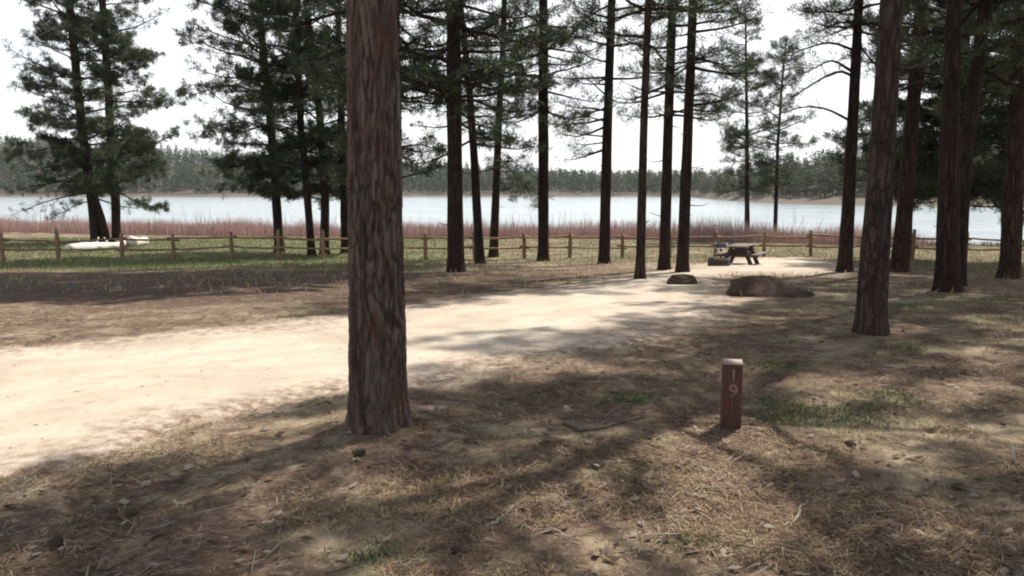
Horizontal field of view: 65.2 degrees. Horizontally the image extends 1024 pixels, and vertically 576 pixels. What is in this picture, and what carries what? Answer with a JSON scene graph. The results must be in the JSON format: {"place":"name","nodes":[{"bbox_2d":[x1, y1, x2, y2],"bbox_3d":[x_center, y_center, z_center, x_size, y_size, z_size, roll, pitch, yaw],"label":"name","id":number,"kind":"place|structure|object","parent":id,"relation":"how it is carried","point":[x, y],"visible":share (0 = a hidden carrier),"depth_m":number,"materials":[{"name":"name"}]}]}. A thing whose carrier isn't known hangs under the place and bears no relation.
{"place":"outdoors","nodes":[
{"label":"outdoors","id":0,"kind":"place"},
{"bbox_2d":[0,258,836,477],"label":"gravel road","id":1,"kind":"structure","parent":0,"point":[305,357],"depth_m":7.91,"materials":[{"name":"beige gravel"}]},
{"bbox_2d":[17,198,823,232],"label":"tall sprigs","id":2,"kind":"object","parent":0,"point":[60,218],"visible":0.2,"depth_m":61.88,"materials":[{"name":"brown plant"}]},
{"bbox_2d":[0,0,1013,178],"label":"sky","id":3,"kind":"structure","parent":0,"point":[833,92],"materials":[{"name":"white"}]},
{"bbox_2d":[0,152,1023,575],"bbox_3d":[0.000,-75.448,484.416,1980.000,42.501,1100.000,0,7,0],"label":"ground","id":4,"kind":"structure","parent":0,"point":[132,296],"depth_m":5.38,"materials":[{"name":"brown soil"}]},
{"bbox_2d":[48,537,63,550],"bbox_3d":[-2.026,1.139,3.560,0.063,0.063,0.082,33,3,-19],"label":"pine cone","id":5,"kind":"object","parent":4,"relation":"on","point":[55,542],"visible":0.99,"depth_m":3.54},
{"bbox_2d":[0,0,158,241],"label":"pine tree","id":6,"kind":"object","parent":4,"relation":"on","point":[90,186],"visible":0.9,"depth_m":44.51,"materials":[{"name":"green plant"}]},
{"bbox_2d":[64,237,118,252],"bbox_3d":[-20.088,-2.069,38.346,0.635,0.728,3.315,1,7,12],"label":"fallen log","id":7,"kind":"object","parent":4,"relation":"on","point":[90,245],"visible":0.81,"depth_m":37.85,"materials":[{"name":"beige wood"}]},
{"bbox_2d":[21,0,189,241],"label":"pine tree","id":8,"kind":"object","parent":4,"relation":"on","point":[137,148],"visible":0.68,"depth_m":45.96,"materials":[{"name":"green plant"}]},
{"bbox_2d":[114,240,129,246],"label":"fallen log","id":9,"kind":"object","parent":4,"relation":"on","point":[125,243],"visible":0.29,"depth_m":41.26,"materials":[{"name":"beige wood"}]},
{"bbox_2d":[117,507,135,518],"bbox_3d":[-1.889,1.103,3.918,0.063,0.063,0.082,31,18,34],"label":"pine cone","id":10,"kind":"object","parent":4,"relation":"on","point":[123,513],"visible":0.98,"depth_m":3.90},
{"bbox_2d":[127,236,148,246],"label":"fallen log","id":11,"kind":"object","parent":4,"relation":"on","point":[136,243],"visible":0.7,"depth_m":41.66,"materials":[{"name":"beige wood"}]},
{"bbox_2d":[171,0,346,252],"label":"pine tree","id":12,"kind":"object","parent":4,"relation":"on","point":[258,174],"visible":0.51,"depth_m":35.25,"materials":[{"name":"green plant"}]},
{"bbox_2d":[212,0,346,255],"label":"pine tree","id":13,"kind":"object","parent":4,"relation":"on","point":[300,102],"visible":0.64,"depth_m":33.01,"materials":[{"name":"green plant"}]},
{"bbox_2d":[221,0,404,254],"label":"pine tree","id":14,"kind":"object","parent":4,"relation":"on","point":[271,89],"visible":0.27,"depth_m":33.97,"materials":[{"name":"green plant"}]},
{"bbox_2d":[260,0,406,253],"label":"pine tree","id":15,"kind":"object","parent":4,"relation":"on","point":[341,122],"visible":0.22,"depth_m":34.89,"materials":[{"name":"green plant"}]},
{"bbox_2d":[0,133,709,193],"bbox_3d":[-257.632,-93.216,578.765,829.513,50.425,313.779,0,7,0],"label":"forest","id":16,"kind":"object","parent":4,"relation":"on","point":[574,181],"visible":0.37,"depth_m":527.48,"materials":[{"name":"green plant"}]},
{"bbox_2d":[352,447,365,455],"bbox_3d":[-0.918,0.986,4.809,0.082,0.063,0.063,3,49,-25],"label":"pine cone","id":17,"kind":"object","parent":4,"relation":"on","point":[358,452],"visible":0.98,"depth_m":4.79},
{"bbox_2d":[238,0,493,123],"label":"pine tree","id":18,"kind":"object","parent":4,"relation":"on","point":[340,73],"visible":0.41,"depth_m":22.34,"materials":[{"name":"green plant"}]},
{"bbox_2d":[344,0,412,434],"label":"pine tree","id":19,"kind":"object","parent":4,"relation":"on","point":[378,400],"visible":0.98,"depth_m":5.05,"materials":[{"name":"brown plant"}]},
{"bbox_2d":[285,0,484,262],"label":"pine tree","id":20,"kind":"object","parent":4,"relation":"on","point":[402,29],"visible":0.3,"depth_m":28.57,"materials":[{"name":"green plant"}]},
{"bbox_2d":[424,437,457,447],"bbox_3d":[-0.445,0.977,5.059,0.035,0.019,0.279,7,10,43],"label":"fallen stick","id":21,"kind":"object","parent":4,"relation":"on","point":[428,446],"visible":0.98,"depth_m":5.04,"materials":[{"name":"brown wood"}]},
{"bbox_2d":[450,542,468,555],"bbox_3d":[-0.231,1.150,3.517,0.082,0.063,0.063,-5,-13,6],"label":"pine cone","id":22,"kind":"object","parent":4,"relation":"on","point":[462,548],"visible":0.97,"depth_m":3.50,"materials":[{"name":"brown plant"}]},
{"bbox_2d":[332,0,589,272],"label":"pine tree","id":23,"kind":"object","parent":4,"relation":"on","point":[452,21],"visible":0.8,"depth_m":21.90,"materials":[{"name":"green plant"}]},
{"bbox_2d":[0,214,935,247],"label":"willow thicket","id":24,"kind":"object","parent":4,"relation":"on","point":[237,228],"visible":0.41,"depth_m":55.70,"materials":[{"name":"brown plant"}]},
{"bbox_2d":[400,0,553,263],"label":"pine tree","id":25,"kind":"object","parent":4,"relation":"on","point":[479,257],"visible":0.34,"depth_m":28.57,"materials":[{"name":"green plant"}]},
{"bbox_2d":[485,506,513,527],"bbox_3d":[-0.055,1.116,3.897,0.042,0.044,0.219,5,9,35],"label":"fallen stick","id":26,"kind":"object","parent":4,"relation":"on","point":[492,522],"visible":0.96,"depth_m":3.88,"materials":[{"name":"wood"}]},
{"bbox_2d":[446,0,555,257],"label":"pine tree","id":27,"kind":"object","parent":4,"relation":"on","point":[496,166],"visible":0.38,"depth_m":33.43,"materials":[{"name":"green plant"}]},
{"bbox_2d":[0,236,1023,296],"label":"meadow grass","id":28,"kind":"structure","parent":4,"relation":"on","point":[132,263],"depth_m":30.44,"materials":[{"name":"green plant"}]},
{"bbox_2d":[0,228,1023,262],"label":"rail fence","id":29,"kind":"object","parent":4,"relation":"on","point":[323,239],"visible":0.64,"depth_m":32.56,"materials":[{"name":"brown wood"}]},
{"bbox_2d":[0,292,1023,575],"bbox_3d":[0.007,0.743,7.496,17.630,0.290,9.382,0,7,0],"label":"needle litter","id":30,"kind":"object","parent":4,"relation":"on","point":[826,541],"visible":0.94,"depth_m":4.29,"materials":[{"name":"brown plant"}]},
{"bbox_2d":[460,0,607,260],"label":"pine tree","id":31,"kind":"object","parent":4,"relation":"on","point":[543,204],"visible":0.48,"depth_m":30.66,"materials":[{"name":"green plant"}]},
{"bbox_2d":[51,295,1023,574],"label":"green grass","id":32,"kind":"structure","parent":4,"relation":"on","point":[785,409],"depth_m":5.72,"materials":[{"name":"green plant"}]},
{"bbox_2d":[539,439,550,446],"bbox_3d":[0.205,0.973,5.009,0.075,0.057,0.057,2,29,-32],"label":"pine cone","id":33,"kind":"object","parent":4,"relation":"on","point":[546,441],"visible":0.86,"depth_m":4.99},
{"bbox_2d":[563,410,640,431],"bbox_3d":[0.674,0.907,5.469,0.568,0.077,0.335,-3,8,-26],"label":"fallen stick","id":34,"kind":"object","parent":4,"relation":"on","point":[573,426],"visible":0.99,"depth_m":5.41,"materials":[{"name":"brown wood"}]},
{"bbox_2d":[537,0,681,263],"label":"pine tree","id":35,"kind":"object","parent":4,"relation":"on","point":[605,197],"visible":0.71,"depth_m":28.34,"materials":[{"name":"green plant"}]},
{"bbox_2d":[554,0,741,278],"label":"pine tree","id":36,"kind":"object","parent":4,"relation":"on","point":[640,261],"visible":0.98,"depth_m":18.47,"materials":[{"name":"green plant"}]},
{"bbox_2d":[601,0,762,269],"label":"pine tree","id":37,"kind":"object","parent":4,"relation":"on","point":[664,260],"visible":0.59,"depth_m":23.01,"materials":[{"name":"green plant"}]},
{"bbox_2d":[666,274,697,284],"bbox_3d":[3.662,-0.050,17.219,0.738,0.490,0.618,-4,8,-28],"label":"boulder","id":38,"kind":"object","parent":4,"relation":"on","point":[682,279],"visible":0.55,"depth_m":16.99,"materials":[{"name":"stone"}]},
{"bbox_2d":[620,0,777,271],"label":"pine tree","id":39,"kind":"object","parent":4,"relation":"on","point":[685,205],"visible":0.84,"depth_m":21.51,"materials":[{"name":"green plant"}]},
{"bbox_2d":[707,257,729,265],"bbox_3d":[6.785,-0.813,26.247,0.720,0.358,0.720,0,7,0],"label":"fire ring","id":40,"kind":"object","parent":4,"relation":"on","point":[716,261],"visible":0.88,"depth_m":25.96,"materials":[{"name":"metal"}]},
{"bbox_2d":[714,242,727,256],"bbox_3d":[8.501,-1.391,32.570,0.464,0.890,0.372,3,8,25],"label":"camp grill","id":41,"kind":"object","parent":4,"relation":"on","point":[720,246],"visible":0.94,"depth_m":32.62,"materials":[{"name":"metal"}]},
{"bbox_2d":[712,447,735,460],"bbox_3d":[1.279,1.008,4.855,0.034,0.022,0.297,-2,7,-16],"label":"fallen stick","id":42,"kind":"object","parent":4,"relation":"on","point":[715,449],"visible":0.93,"depth_m":4.86,"materials":[{"name":"wood"}]},
{"bbox_2d":[720,359,743,430],"bbox_3d":[1.475,0.828,5.388,0.130,0.684,0.136,1,7,11],"label":"site marker post","id":43,"kind":"object","parent":4,"relation":"on","point":[731,394],"visible":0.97,"depth_m":5.32,"materials":[{"name":"brown wood"}]},
{"bbox_2d":[714,243,766,264],"bbox_3d":[7.942,-1.131,27.769,1.478,0.734,1.591,4,8,28],"label":"picnic table","id":44,"kind":"object","parent":4,"relation":"on","point":[740,250],"visible":0.91,"depth_m":27.38,"materials":[{"name":"wood"}]},
{"bbox_2d":[712,7,794,228],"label":"pine tree","id":45,"kind":"object","parent":4,"relation":"on","point":[746,143],"visible":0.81,"depth_m":49.82,"materials":[{"name":"green plant"}]},
{"bbox_2d":[726,275,814,296],"bbox_3d":[4.662,0.170,14.440,1.528,0.816,0.948,1,7,6],"label":"boulder","id":46,"kind":"object","parent":4,"relation":"on","point":[760,286],"visible":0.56,"depth_m":14.20,"materials":[{"name":"stone"}]},
{"bbox_2d":[741,28,820,234],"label":"pine tree","id":47,"kind":"object","parent":4,"relation":"on","point":[779,132],"visible":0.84,"depth_m":49.70,"materials":[{"name":"green plant"}]},
{"bbox_2d":[789,499,808,525],"bbox_3d":[1.433,1.110,3.988,0.027,0.022,0.422,4,8,31],"label":"fallen stick","id":48,"kind":"object","parent":4,"relation":"on","point":[798,513],"visible":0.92,"depth_m":3.96,"materials":[{"name":"wood"}]},
{"bbox_2d":[695,145,1004,197],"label":"hillside forest","id":49,"kind":"object","parent":4,"relation":"on","point":[813,179],"visible":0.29,"depth_m":268.42,"materials":[{"name":"green plant"}]},
{"bbox_2d":[844,439,856,447],"bbox_3d":[2.121,0.976,5.011,0.057,0.057,0.075,0,0,-35],"label":"pine cone","id":50,"kind":"object","parent":4,"relation":"on","point":[852,442],"visible":0.98,"depth_m":5.00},
{"bbox_2d":[775,0,936,271],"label":"pine tree","id":51,"kind":"object","parent":4,"relation":"on","point":[845,250],"visible":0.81,"depth_m":21.81,"materials":[{"name":"green plant"}]},
{"bbox_2d":[851,0,937,335],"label":"pine tree","id":52,"kind":"object","parent":4,"relation":"on","point":[871,314],"visible":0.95,"depth_m":8.97,"materials":[{"name":"brown plant"}]},
{"bbox_2d":[795,236,1023,247],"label":"lakeside brush","id":53,"kind":"object","parent":4,"relation":"on","point":[983,244],"visible":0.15,"depth_m":43.39,"materials":[{"name":"brown plant"}]},
{"bbox_2d":[821,0,1005,257],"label":"pine tree","id":54,"kind":"object","parent":4,"relation":"on","point":[842,139],"visible":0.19,"depth_m":32.76,"materials":[{"name":"green plant"}]},
{"bbox_2d":[910,483,934,501],"bbox_3d":[2.163,1.075,4.220,0.025,0.018,0.405,7,10,44],"label":"fallen stick","id":55,"kind":"object","parent":4,"relation":"on","point":[922,490],"visible":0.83,"depth_m":4.24,"materials":[{"name":"brown wood"}]},
{"bbox_2d":[834,0,1014,271],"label":"pine tree","id":56,"kind":"object","parent":4,"relation":"on","point":[900,255],"visible":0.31,"depth_m":22.23,"materials":[{"name":"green plant"}]},
{"bbox_2d":[858,0,1012,213],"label":"pine tree","id":57,"kind":"object","parent":4,"relation":"on","point":[928,138],"visible":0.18,"depth_m":29.21,"materials":[{"name":"green plant"}]},
{"bbox_2d":[866,0,1023,286],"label":"pine tree","id":58,"kind":"object","parent":4,"relation":"on","point":[981,33],"visible":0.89,"depth_m":16.22,"materials":[{"name":"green plant"}]},
{"bbox_2d":[950,481,967,490],"bbox_3d":[2.383,1.060,4.264,0.082,0.063,0.063,-2,-8,31],"label":"pine cone","id":59,"kind":"object","parent":4,"relation":"on","point":[959,484],"visible":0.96,"depth_m":4.25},
{"bbox_2d":[918,0,1001,291],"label":"pine tree","id":60,"kind":"object","parent":4,"relation":"on","point":[947,277],"visible":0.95,"depth_m":14.91,"materials":[{"name":"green plant"}]},
{"bbox_2d":[920,0,1023,229],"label":"pine tree","id":61,"kind":"object","parent":4,"relation":"on","point":[997,205],"visible":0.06,"depth_m":28.97,"materials":[{"name":"green plant"}]},
{"bbox_2d":[922,0,1023,278],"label":"pine tree","id":62,"kind":"object","parent":4,"relation":"on","point":[1010,256],"visible":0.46,"depth_m":19.23,"materials":[{"name":"green plant"}]},
{"bbox_2d":[932,0,1023,200],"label":"pine tree","id":63,"kind":"object","parent":4,"relation":"on","point":[988,175],"visible":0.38,"depth_m":24.18,"materials":[{"name":"green plant"}]},
{"bbox_2d":[1010,442,1014,461],"bbox_3d":[2.946,0.983,4.707,0.035,0.152,0.024,3,8,25],"label":"wooden peg","id":64,"kind":"object","parent":4,"relation":"on","point":[1012,452],"visible":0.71,"depth_m":4.70,"materials":[{"name":"beige wood"}]},
{"bbox_2d":[0,197,1023,244],"bbox_3d":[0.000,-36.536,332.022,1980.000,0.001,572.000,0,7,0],"label":"lake water","id":65,"kind":"structure","parent":0,"point":[984,224],"depth_m":148.95,"materials":[{"name":"liquid"}]}
]}

